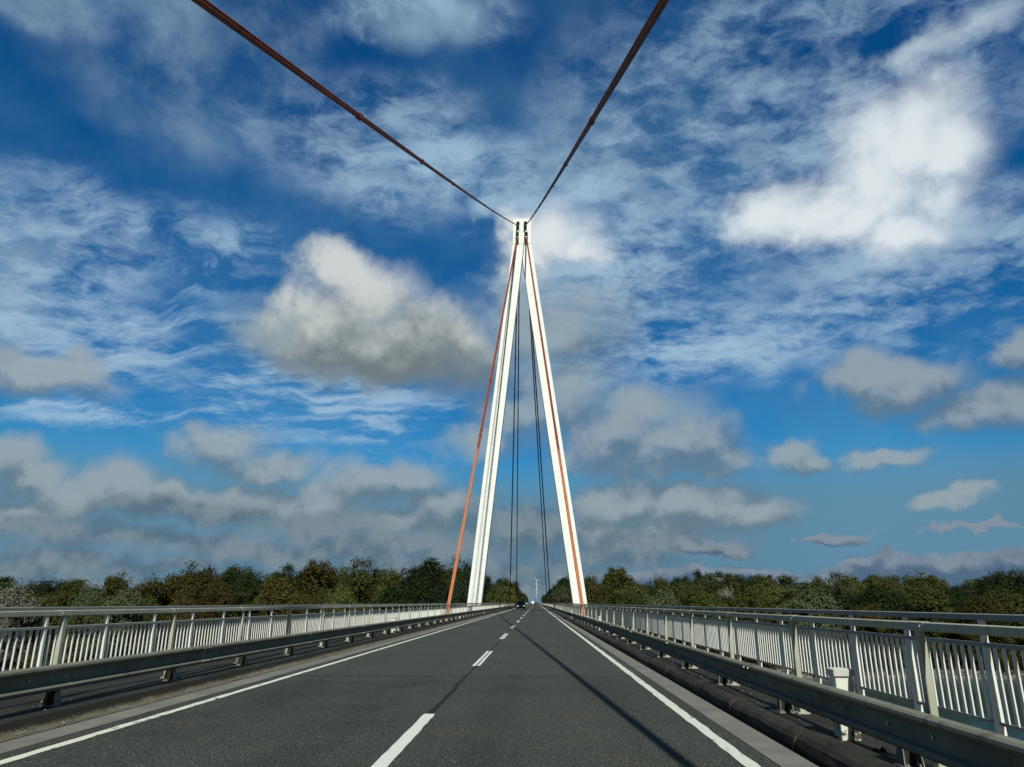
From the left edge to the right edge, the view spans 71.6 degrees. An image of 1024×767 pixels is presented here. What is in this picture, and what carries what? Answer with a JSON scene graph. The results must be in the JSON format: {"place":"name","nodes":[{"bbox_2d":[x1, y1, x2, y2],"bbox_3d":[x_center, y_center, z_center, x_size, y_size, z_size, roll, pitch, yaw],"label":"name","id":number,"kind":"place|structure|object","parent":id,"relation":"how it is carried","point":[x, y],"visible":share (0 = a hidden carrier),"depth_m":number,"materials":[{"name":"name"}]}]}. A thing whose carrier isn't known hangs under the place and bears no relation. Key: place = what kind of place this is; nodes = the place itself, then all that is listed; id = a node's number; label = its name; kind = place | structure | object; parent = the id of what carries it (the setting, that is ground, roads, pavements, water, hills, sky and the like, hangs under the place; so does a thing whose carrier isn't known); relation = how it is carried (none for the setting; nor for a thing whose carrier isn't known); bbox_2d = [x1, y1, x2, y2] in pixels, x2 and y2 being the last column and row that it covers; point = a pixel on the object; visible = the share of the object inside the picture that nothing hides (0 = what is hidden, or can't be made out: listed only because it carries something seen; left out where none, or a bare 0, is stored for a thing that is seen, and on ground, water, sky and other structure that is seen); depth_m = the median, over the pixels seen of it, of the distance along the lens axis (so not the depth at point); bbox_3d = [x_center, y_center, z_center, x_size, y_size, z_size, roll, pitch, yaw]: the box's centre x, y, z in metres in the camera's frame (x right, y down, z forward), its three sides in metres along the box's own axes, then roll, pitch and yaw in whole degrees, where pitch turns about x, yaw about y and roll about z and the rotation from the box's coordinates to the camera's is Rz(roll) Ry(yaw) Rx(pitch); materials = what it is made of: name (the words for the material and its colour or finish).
{"place":"outdoors","nodes":[
{"label":"outdoors","id":0,"kind":"place"},
{"bbox_2d":[0,603,779,766],"bbox_3d":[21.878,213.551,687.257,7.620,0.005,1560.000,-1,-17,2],"label":"road","id":1,"kind":"structure","parent":0,"point":[533,685],"depth_m":9.29,"materials":[{"name":"grey asphalt"}]},
{"bbox_2d":[0,604,933,766],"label":"sidewalk","id":2,"kind":"structure","parent":0,"point":[15,709],"depth_m":11.49,"materials":[{"name":"concrete"}]},
{"bbox_2d":[0,603,527,701],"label":"handrail","id":3,"kind":"object","parent":2,"relation":"on","point":[64,614],"visible":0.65,"depth_m":13.42,"materials":[{"name":"metal"}]},
{"bbox_2d":[0,603,528,706],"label":"guardrail","id":4,"kind":"object","parent":2,"relation":"on","point":[51,682],"visible":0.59,"depth_m":12.11,"materials":[{"name":"metal"}]},
{"bbox_2d":[509,313,516,605],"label":"stay cable","id":5,"kind":"object","parent":2,"relation":"attached to","point":[513,453],"visible":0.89,"depth_m":162.49,"materials":[{"name":"paint"}]},
{"bbox_2d":[516,288,519,598],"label":"stay cable","id":6,"kind":"object","parent":2,"relation":"attached to","point":[517,430],"visible":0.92,"depth_m":181.84,"materials":[{"name":"paint"}]},
{"bbox_2d":[529,311,546,598],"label":"stay cable","id":7,"kind":"object","parent":2,"relation":"attached to","point":[537,448],"visible":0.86,"depth_m":183.88,"materials":[{"name":"paint"}]},
{"bbox_2d":[531,325,550,602],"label":"stay cable","id":8,"kind":"object","parent":2,"relation":"attached to","point":[541,461],"visible":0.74,"depth_m":163.43,"materials":[{"name":"paint"}]},
{"bbox_2d":[540,603,1023,766],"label":"handrail","id":9,"kind":"object","parent":2,"relation":"on","point":[919,628],"visible":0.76,"depth_m":7.25,"materials":[{"name":"metal"}]},
{"bbox_2d":[541,604,1023,766],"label":"guardrail","id":10,"kind":"object","parent":2,"relation":"on","point":[914,737],"visible":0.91,"depth_m":6.67,"materials":[{"name":"metal"}]},
{"bbox_2d":[825,667,861,740],"bbox_3d":[3.540,3.406,7.571,0.225,0.695,0.225,-1,-17,2],"label":"stub post","id":11,"kind":"object","parent":2,"relation":"on","point":[840,677],"visible":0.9,"depth_m":7.54,"materials":[{"name":"paint"}]},
{"bbox_2d":[0,603,1023,677],"bbox_3d":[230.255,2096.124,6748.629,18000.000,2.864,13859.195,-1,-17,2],"label":"ground","id":12,"kind":"structure","parent":0,"point":[792,672],"depth_m":137.40,"materials":[{"name":"green plant"}]},
{"bbox_2d":[0,578,47,665],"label":"willow tree","id":13,"kind":"object","parent":12,"relation":"on","point":[10,597],"visible":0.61,"depth_m":145.39,"materials":[{"name":"green plant"}]},
{"bbox_2d":[18,644,53,667],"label":"bush","id":14,"kind":"object","parent":12,"relation":"on","point":[29,658],"visible":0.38,"depth_m":142.96,"materials":[{"name":"green plant"}]},
{"bbox_2d":[20,576,64,641],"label":"broadleaf tree","id":15,"kind":"object","parent":12,"relation":"on","point":[43,586],"visible":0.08,"depth_m":163.66,"materials":[{"name":"green plant"}]},
{"bbox_2d":[18,593,74,655],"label":"broadleaf tree","id":16,"kind":"object","parent":12,"relation":"on","point":[54,602],"visible":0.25,"depth_m":150.73,"materials":[{"name":"green plant"}]},
{"bbox_2d":[33,576,90,658],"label":"broadleaf tree","id":17,"kind":"object","parent":12,"relation":"on","point":[68,591],"visible":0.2,"depth_m":159.65,"materials":[{"name":"green plant"}]},
{"bbox_2d":[51,579,108,656],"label":"willow tree","id":18,"kind":"object","parent":12,"relation":"on","point":[88,598],"visible":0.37,"depth_m":149.72,"materials":[{"name":"green plant"}]},
{"bbox_2d":[56,594,114,656],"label":"broadleaf tree","id":19,"kind":"object","parent":12,"relation":"on","point":[98,604],"visible":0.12,"depth_m":150.02,"materials":[{"name":"green plant"}]},
{"bbox_2d":[78,588,150,659],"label":"willow tree","id":20,"kind":"object","parent":12,"relation":"on","point":[124,599],"visible":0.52,"depth_m":147.60,"materials":[{"name":"green plant"}]},
{"bbox_2d":[102,568,141,637],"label":"broadleaf tree","id":21,"kind":"object","parent":12,"relation":"on","point":[112,585],"visible":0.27,"depth_m":165.06,"materials":[{"name":"green plant"}]},
{"bbox_2d":[127,593,167,651],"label":"broadleaf tree","id":22,"kind":"object","parent":12,"relation":"on","point":[149,602],"visible":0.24,"depth_m":153.66,"materials":[{"name":"green plant"}]},
{"bbox_2d":[126,573,180,653],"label":"broadleaf tree","id":23,"kind":"object","parent":12,"relation":"on","point":[159,589],"visible":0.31,"depth_m":159.13,"materials":[{"name":"green plant"}]},
{"bbox_2d":[160,566,206,639],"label":"broadleaf tree","id":24,"kind":"object","parent":12,"relation":"on","point":[183,580],"visible":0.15,"depth_m":164.36,"materials":[{"name":"green plant"}]},
{"bbox_2d":[160,583,208,647],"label":"willow tree","id":25,"kind":"object","parent":12,"relation":"on","point":[184,600],"visible":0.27,"depth_m":153.09,"materials":[{"name":"green plant"}]},
{"bbox_2d":[176,560,218,585],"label":"poplar tree","id":26,"kind":"object","parent":12,"relation":"on","point":[203,570],"visible":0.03,"depth_m":186.30,"materials":[{"name":"green plant"}]},
{"bbox_2d":[174,567,237,646],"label":"willow tree","id":27,"kind":"object","parent":12,"relation":"on","point":[215,593],"visible":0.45,"depth_m":152.35,"materials":[{"name":"green plant"}]},
{"bbox_2d":[214,563,252,632],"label":"broadleaf tree","id":28,"kind":"object","parent":12,"relation":"on","point":[234,576],"visible":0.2,"depth_m":175.91,"materials":[{"name":"green plant"}]},
{"bbox_2d":[225,568,264,637],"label":"broadleaf tree","id":29,"kind":"object","parent":12,"relation":"on","point":[251,584],"visible":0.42,"depth_m":171.67,"materials":[{"name":"green plant"}]},
{"bbox_2d":[220,591,277,640],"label":"poplar tree","id":30,"kind":"object","parent":12,"relation":"on","point":[243,597],"visible":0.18,"depth_m":155.80,"materials":[{"name":"green plant"}]},
{"bbox_2d":[245,572,278,634],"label":"broadleaf tree","id":31,"kind":"object","parent":12,"relation":"on","point":[265,580],"visible":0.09,"depth_m":162.55,"materials":[{"name":"green plant"}]},
{"bbox_2d":[252,572,308,637],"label":"willow tree","id":32,"kind":"object","parent":12,"relation":"on","point":[283,593],"visible":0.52,"depth_m":148.41,"materials":[{"name":"green plant"}]},
{"bbox_2d":[279,566,306,591],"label":"poplar tree","id":33,"kind":"object","parent":12,"relation":"on","point":[298,583],"visible":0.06,"depth_m":192.63,"materials":[{"name":"green plant"}]},
{"bbox_2d":[296,583,331,631],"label":"willow tree","id":34,"kind":"object","parent":12,"relation":"on","point":[319,599],"visible":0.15,"depth_m":145.39,"materials":[{"name":"green plant"}]},
{"bbox_2d":[298,557,337,602],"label":"broadleaf tree","id":35,"kind":"object","parent":12,"relation":"on","point":[313,581],"visible":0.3,"depth_m":161.00,"materials":[{"name":"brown plant"}]},
{"bbox_2d":[322,579,361,619],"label":"willow tree","id":36,"kind":"object","parent":12,"relation":"on","point":[343,596],"visible":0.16,"depth_m":145.16,"materials":[{"name":"green plant"}]},
{"bbox_2d":[328,562,362,597],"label":"broadleaf tree","id":37,"kind":"object","parent":12,"relation":"on","point":[342,574],"visible":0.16,"depth_m":166.04,"materials":[{"name":"green plant"}]},
{"bbox_2d":[345,556,386,610],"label":"poplar tree","id":38,"kind":"object","parent":12,"relation":"on","point":[365,588],"visible":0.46,"depth_m":161.84,"materials":[{"name":"green plant"}]},
{"bbox_2d":[370,565,404,602],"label":"broadleaf tree","id":39,"kind":"object","parent":12,"relation":"on","point":[382,581],"visible":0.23,"depth_m":160.31,"materials":[{"name":"green plant"}]},
{"bbox_2d":[375,580,418,609],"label":"willow tree","id":40,"kind":"object","parent":12,"relation":"on","point":[391,595],"visible":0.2,"depth_m":146.19,"materials":[{"name":"green plant"}]},
{"bbox_2d":[393,564,421,589],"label":"poplar tree","id":41,"kind":"object","parent":12,"relation":"on","point":[403,572],"visible":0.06,"depth_m":165.00,"materials":[{"name":"green plant"}]},
{"bbox_2d":[403,572,439,607],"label":"willow tree","id":42,"kind":"object","parent":12,"relation":"on","point":[417,592],"visible":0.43,"depth_m":150.52,"materials":[{"name":"green plant"}]},
{"bbox_2d":[405,554,448,606],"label":"broadleaf tree","id":43,"kind":"object","parent":12,"relation":"on","point":[435,575],"visible":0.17,"depth_m":160.42,"materials":[{"name":"green plant"}]},
{"bbox_2d":[434,569,468,606],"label":"willow tree","id":44,"kind":"object","parent":12,"relation":"on","point":[458,596],"visible":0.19,"depth_m":152.83,"materials":[{"name":"green plant"}]},
{"bbox_2d":[444,557,471,602],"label":"poplar tree","id":45,"kind":"object","parent":12,"relation":"on","point":[463,577],"visible":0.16,"depth_m":164.79,"materials":[{"name":"green plant"}]},
{"bbox_2d":[485,580,506,606],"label":"willow tree","id":46,"kind":"object","parent":12,"relation":"on","point":[494,595],"visible":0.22,"depth_m":196.02,"materials":[{"name":"green plant"}]},
{"bbox_2d":[502,583,518,606],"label":"willow tree","id":47,"kind":"object","parent":12,"relation":"on","point":[513,599],"visible":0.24,"depth_m":223.78,"materials":[{"name":"green plant"}]},
{"bbox_2d":[0,667,1023,678],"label":"riprap","id":48,"kind":"object","parent":12,"relation":"on","point":[904,670],"visible":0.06,"depth_m":134.24,"materials":[{"name":"stone"}]},
{"bbox_2d":[547,585,572,605],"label":"willow tree","id":49,"kind":"object","parent":12,"relation":"on","point":[561,595],"visible":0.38,"depth_m":223.00,"materials":[{"name":"green plant"}]},
{"bbox_2d":[584,574,598,591],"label":"broadleaf tree","id":50,"kind":"object","parent":12,"relation":"on","point":[589,582],"visible":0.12,"depth_m":196.15,"materials":[{"name":"green plant"}]},
{"bbox_2d":[585,583,605,621],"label":"willow tree","id":51,"kind":"object","parent":12,"relation":"on","point":[589,595],"visible":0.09,"depth_m":155.54,"materials":[{"name":"green plant"}]},
{"bbox_2d":[588,579,624,625],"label":"willow tree","id":52,"kind":"object","parent":12,"relation":"on","point":[605,597],"visible":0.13,"depth_m":151.66,"materials":[{"name":"green plant"}]},
{"bbox_2d":[598,564,634,599],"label":"broadleaf tree","id":53,"kind":"object","parent":12,"relation":"on","point":[619,577],"visible":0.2,"depth_m":170.34,"materials":[{"name":"green plant"}]},
{"bbox_2d":[612,587,653,635],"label":"willow tree","id":54,"kind":"object","parent":12,"relation":"on","point":[629,599],"visible":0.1,"depth_m":147.78,"materials":[{"name":"green plant"}]},
{"bbox_2d":[628,580,652,602],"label":"willow tree","id":55,"kind":"object","parent":12,"relation":"on","point":[641,590],"visible":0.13,"depth_m":184.30,"materials":[{"name":"green plant"}]},
{"bbox_2d":[653,574,672,593],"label":"willow tree","id":56,"kind":"object","parent":12,"relation":"on","point":[665,584],"visible":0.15,"depth_m":225.84,"materials":[{"name":"green plant"}]},
{"bbox_2d":[642,585,690,644],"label":"willow tree","id":57,"kind":"object","parent":12,"relation":"on","point":[662,599],"visible":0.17,"depth_m":150.42,"materials":[{"name":"green plant"}]},
{"bbox_2d":[664,582,693,598],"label":"willow tree","id":58,"kind":"object","parent":12,"relation":"on","point":[678,589],"visible":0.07,"depth_m":186.17,"materials":[{"name":"green plant"}]},
{"bbox_2d":[675,582,733,656],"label":"willow tree","id":59,"kind":"object","parent":12,"relation":"on","point":[700,600],"visible":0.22,"depth_m":148.45,"materials":[{"name":"green plant"}]},
{"bbox_2d":[690,571,718,592],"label":"broadleaf tree","id":60,"kind":"object","parent":12,"relation":"on","point":[706,580],"visible":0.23,"depth_m":225.46,"materials":[{"name":"green plant"}]},
{"bbox_2d":[698,580,731,597],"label":"broadleaf tree","id":61,"kind":"object","parent":12,"relation":"on","point":[714,586],"visible":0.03,"depth_m":193.49,"materials":[{"name":"green plant"}]},
{"bbox_2d":[719,573,743,596],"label":"broadleaf tree","id":62,"kind":"object","parent":12,"relation":"on","point":[725,577],"visible":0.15,"depth_m":226.08,"materials":[{"name":"green plant"}]},
{"bbox_2d":[734,574,750,594],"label":"willow tree","id":63,"kind":"object","parent":12,"relation":"on","point":[741,581],"visible":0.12,"depth_m":230.21,"materials":[{"name":"green plant"}]},
{"bbox_2d":[730,591,779,659],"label":"poplar tree","id":64,"kind":"object","parent":12,"relation":"on","point":[748,619],"visible":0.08,"depth_m":150.33,"materials":[{"name":"green plant"}]},
{"bbox_2d":[722,580,788,660],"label":"willow tree","id":65,"kind":"object","parent":12,"relation":"on","point":[757,596],"visible":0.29,"depth_m":150.14,"materials":[{"name":"green plant"}]},
{"bbox_2d":[745,581,786,636],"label":"broadleaf tree","id":66,"kind":"object","parent":12,"relation":"on","point":[775,595],"visible":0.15,"depth_m":189.34,"materials":[{"name":"green plant"}]},
{"bbox_2d":[750,572,784,604],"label":"broadleaf tree","id":67,"kind":"object","parent":12,"relation":"on","point":[768,580],"visible":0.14,"depth_m":225.81,"materials":[{"name":"green plant"}]},
{"bbox_2d":[776,574,805,603],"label":"poplar tree","id":68,"kind":"object","parent":12,"relation":"on","point":[787,589],"visible":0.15,"depth_m":227.88,"materials":[{"name":"green plant"}]},
{"bbox_2d":[771,582,850,666],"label":"willow tree","id":69,"kind":"object","parent":12,"relation":"on","point":[814,599],"visible":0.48,"depth_m":144.87,"materials":[{"name":"green plant"}]},
{"bbox_2d":[827,571,854,604],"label":"poplar tree","id":70,"kind":"object","parent":12,"relation":"on","point":[837,589],"visible":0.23,"depth_m":204.34,"materials":[{"name":"green plant"}]},
{"bbox_2d":[828,594,866,656],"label":"broadleaf tree","id":71,"kind":"object","parent":12,"relation":"on","point":[844,601],"visible":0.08,"depth_m":155.79,"materials":[{"name":"green plant"}]},
{"bbox_2d":[840,582,864,602],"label":"broadleaf tree","id":72,"kind":"object","parent":12,"relation":"on","point":[849,589],"visible":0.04,"depth_m":184.59,"materials":[{"name":"green plant"}]},
{"bbox_2d":[840,572,867,593],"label":"willow tree","id":73,"kind":"object","parent":12,"relation":"on","point":[853,580],"visible":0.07,"depth_m":221.56,"materials":[{"name":"green plant"}]},
{"bbox_2d":[838,600,913,669],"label":"willow tree","id":74,"kind":"object","parent":12,"relation":"on","point":[865,607],"visible":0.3,"depth_m":137.48,"materials":[{"name":"green plant"}]},
{"bbox_2d":[843,585,918,668],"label":"willow tree","id":75,"kind":"object","parent":12,"relation":"on","point":[884,600],"visible":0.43,"depth_m":141.51,"materials":[{"name":"green plant"}]},
{"bbox_2d":[875,578,907,596],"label":"willow tree","id":76,"kind":"object","parent":12,"relation":"on","point":[889,585],"visible":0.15,"depth_m":187.86,"materials":[{"name":"green plant"}]},
{"bbox_2d":[900,569,950,595],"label":"broadleaf tree","id":77,"kind":"object","parent":12,"relation":"on","point":[925,581],"visible":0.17,"depth_m":215.95,"materials":[{"name":"green plant"}]},
{"bbox_2d":[903,586,976,657],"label":"willow tree","id":78,"kind":"object","parent":12,"relation":"on","point":[926,600],"visible":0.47,"depth_m":147.60,"materials":[{"name":"green plant"}]},
{"bbox_2d":[926,593,962,658],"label":"broadleaf tree","id":79,"kind":"object","parent":12,"relation":"on","point":[952,635],"visible":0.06,"depth_m":148.12,"materials":[{"name":"green plant"}]},
{"bbox_2d":[938,582,977,636],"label":"broadleaf tree","id":80,"kind":"object","parent":12,"relation":"on","point":[957,594],"visible":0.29,"depth_m":176.64,"materials":[{"name":"green plant"}]},
{"bbox_2d":[945,645,984,668],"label":"bush","id":81,"kind":"object","parent":12,"relation":"on","point":[966,654],"visible":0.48,"depth_m":138.36,"materials":[{"name":"green plant"}]},
{"bbox_2d":[970,573,994,595],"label":"broadleaf tree","id":82,"kind":"object","parent":12,"relation":"on","point":[980,583],"visible":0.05,"depth_m":192.02,"materials":[{"name":"green plant"}]},
{"bbox_2d":[949,591,1022,672],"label":"willow tree","id":83,"kind":"object","parent":12,"relation":"on","point":[979,605],"visible":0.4,"depth_m":140.29,"materials":[{"name":"green plant"}]},
{"bbox_2d":[965,586,1022,656],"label":"willow tree","id":84,"kind":"object","parent":12,"relation":"on","point":[998,596],"visible":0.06,"depth_m":152.36,"materials":[{"name":"green plant"}]},
{"bbox_2d":[977,566,1023,639],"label":"broadleaf tree","id":85,"kind":"object","parent":12,"relation":"on","point":[1005,582],"visible":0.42,"depth_m":178.02,"materials":[{"name":"green plant"}]},
{"bbox_2d":[994,589,1023,660],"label":"willow tree","id":86,"kind":"object","parent":12,"relation":"on","point":[1016,605],"visible":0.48,"depth_m":140.14,"materials":[{"name":"green plant"}]},
{"bbox_2d":[0,0,1023,602],"label":"sky","id":87,"kind":"structure","parent":0,"point":[779,269],"materials":[{"name":"blue"}]},
{"bbox_2d":[803,677,1023,740],"bbox_3d":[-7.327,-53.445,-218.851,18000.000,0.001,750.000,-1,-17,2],"label":"river","id":88,"kind":"structure","parent":0,"point":[1012,733],"depth_m":101.95,"materials":[{"name":"teal liquid"}]},
{"bbox_2d":[467,218,586,605],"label":"bridge pylon","id":89,"kind":"object","parent":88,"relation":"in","point":[521,231],"visible":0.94,"depth_m":126.31,"materials":[{"name":"paint"}]},
{"bbox_2d":[191,0,517,225],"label":"stay cable","id":90,"kind":"object","parent":89,"relation":"attached to","point":[224,18],"visible":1,"depth_m":16.04,"materials":[{"name":"orange paint"}]},
{"bbox_2d":[444,237,517,620],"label":"stay cable","id":91,"kind":"object","parent":89,"relation":"attached to","point":[466,510],"visible":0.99,"depth_m":72.38,"materials":[{"name":"orange paint"}]},
{"bbox_2d":[526,237,585,615],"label":"stay cable","id":92,"kind":"object","parent":89,"relation":"attached to","point":[568,513],"visible":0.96,"depth_m":73.35,"materials":[{"name":"orange paint"}]},
{"bbox_2d":[525,0,669,225],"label":"stay cable","id":93,"kind":"object","parent":89,"relation":"attached to","point":[656,13],"visible":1,"depth_m":15.61,"materials":[{"name":"orange paint"}]},
{"bbox_3d":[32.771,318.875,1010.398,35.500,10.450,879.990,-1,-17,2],"label":"embankment","id":94,"kind":"structure","parent":0,"visible":0},
{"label":"bridge deck","id":95,"kind":"structure","parent":94,"relation":"on","visible":0},
{"bbox_2d":[0,604,817,766],"bbox_3d":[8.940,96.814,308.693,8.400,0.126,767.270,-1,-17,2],"label":"gutter","id":96,"kind":"object","parent":95,"relation":"on","point":[780,755],"visible":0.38,"depth_m":9.84,"materials":[{"name":"concrete"}]},
{"bbox_2d":[0,604,894,766],"bbox_3d":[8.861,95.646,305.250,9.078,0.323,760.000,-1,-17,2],"label":"kerb","id":97,"kind":"structure","parent":95,"relation":"on","point":[818,749],"depth_m":9.75,"materials":[{"name":"grey concrete"}]},
{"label":"service walkway","id":98,"kind":"structure","parent":95,"relation":"attached to","visible":0},
{"bbox_2d":[0,603,507,670],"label":"balustrade","id":99,"kind":"object","parent":98,"relation":"on","point":[333,620],"visible":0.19,"depth_m":18.13,"materials":[{"name":"metal"}]},
{"bbox_2d":[557,603,1023,735],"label":"balustrade","id":100,"kind":"object","parent":98,"relation":"on","point":[710,633],"visible":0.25,"depth_m":12.11,"materials":[{"name":"metal"}]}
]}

